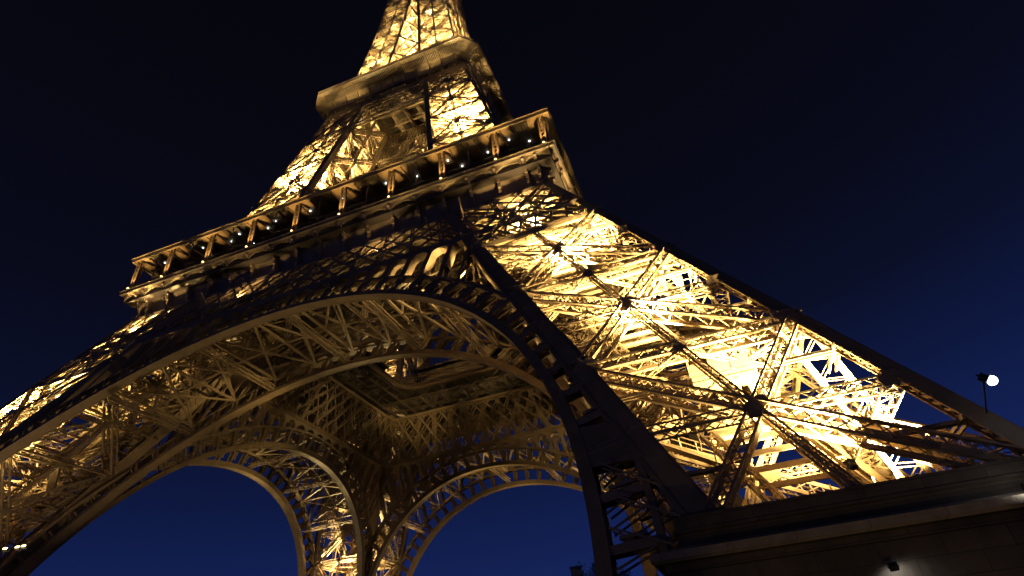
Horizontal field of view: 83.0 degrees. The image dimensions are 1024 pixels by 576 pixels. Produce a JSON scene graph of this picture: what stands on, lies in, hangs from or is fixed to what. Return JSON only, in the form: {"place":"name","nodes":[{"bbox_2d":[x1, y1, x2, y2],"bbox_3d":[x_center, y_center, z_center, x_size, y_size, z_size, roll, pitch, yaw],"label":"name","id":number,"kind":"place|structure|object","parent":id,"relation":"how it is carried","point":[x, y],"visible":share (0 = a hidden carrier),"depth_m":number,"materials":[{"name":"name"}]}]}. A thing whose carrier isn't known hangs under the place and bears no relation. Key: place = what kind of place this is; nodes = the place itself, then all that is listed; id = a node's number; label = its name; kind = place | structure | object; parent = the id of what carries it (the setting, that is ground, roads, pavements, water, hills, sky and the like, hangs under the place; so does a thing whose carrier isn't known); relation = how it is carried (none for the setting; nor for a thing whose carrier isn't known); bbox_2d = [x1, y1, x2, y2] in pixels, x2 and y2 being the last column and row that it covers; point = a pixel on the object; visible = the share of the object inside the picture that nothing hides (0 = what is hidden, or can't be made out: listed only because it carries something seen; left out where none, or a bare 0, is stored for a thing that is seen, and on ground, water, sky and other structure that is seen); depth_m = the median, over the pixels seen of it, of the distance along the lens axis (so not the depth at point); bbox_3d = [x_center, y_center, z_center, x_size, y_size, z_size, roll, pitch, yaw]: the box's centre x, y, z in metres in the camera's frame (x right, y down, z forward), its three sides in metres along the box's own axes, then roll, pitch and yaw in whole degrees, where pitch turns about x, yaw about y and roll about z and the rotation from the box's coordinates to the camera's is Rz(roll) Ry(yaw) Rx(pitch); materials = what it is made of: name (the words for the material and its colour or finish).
{"place":"outdoors","nodes":[
{"label":"outdoors","id":0,"kind":"place"},
{"bbox_2d":[0,0,1023,575],"label":"sky","id":1,"kind":"structure","parent":0,"point":[857,165],"materials":[{"name":"blue"}]},
{"bbox_2d":[569,565,581,575],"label":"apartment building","id":2,"kind":"structure","parent":0,"point":[573,569],"depth_m":220.83,"materials":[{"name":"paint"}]},
{"bbox_2d":[575,557,595,575],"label":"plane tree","id":3,"kind":"object","parent":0,"point":[590,572],"visible":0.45,"depth_m":152.03,"materials":[{"name":"green plant"}]},
{"bbox_2d":[616,560,631,575],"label":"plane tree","id":4,"kind":"object","parent":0,"point":[619,574],"visible":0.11,"depth_m":152.65,"materials":[{"name":"green plant"}]},
{"label":"ground","id":5,"kind":"structure","parent":0,"visible":0},
{"bbox_2d":[0,0,1023,575],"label":"lattice tower","id":6,"kind":"structure","parent":5,"relation":"on","point":[484,184],"depth_m":75.17,"materials":[{"name":"brown metal"}]},
{"bbox_2d":[2,547,8,551],"bbox_3d":[-48.160,24.931,55.090,0.490,0.320,0.405,0,-73,-8],"label":"floodlight","id":7,"kind":"object","parent":6,"relation":"attached to","point":[5,549],"visible":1,"depth_m":55.01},
{"bbox_2d":[843,458,858,469],"bbox_3d":[15.990,8.339,27.276,0.588,0.486,0.384,11,-53,-22],"label":"floodlight","id":8,"kind":"object","parent":6,"relation":"attached to","point":[850,464],"visible":1,"depth_m":27.19,"materials":[{"name":"black metal"}]},
{"bbox_2d":[976,372,997,413],"bbox_3d":[19.792,4.303,24.033,0.630,1.045,2.367,-24,-39,23],"label":"floodlight","id":9,"kind":"object","parent":6,"relation":"attached to","point":[989,379],"visible":1,"depth_m":23.46,"materials":[{"name":"black metal"}]},
{"bbox_2d":[649,456,1023,575],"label":"masonry pedestal","id":10,"kind":"object","parent":5,"relation":"on","point":[965,521],"visible":1,"depth_m":19.47,"materials":[{"name":"stone"}]},
{"bbox_2d":[885,561,899,571],"bbox_3d":[11.968,8.731,18.210,0.314,0.259,0.205,-31,-1,31],"label":"floodlight","id":11,"kind":"object","parent":10,"relation":"attached to","point":[892,566],"visible":1,"depth_m":18.16,"materials":[{"name":"black metal"}]}
]}

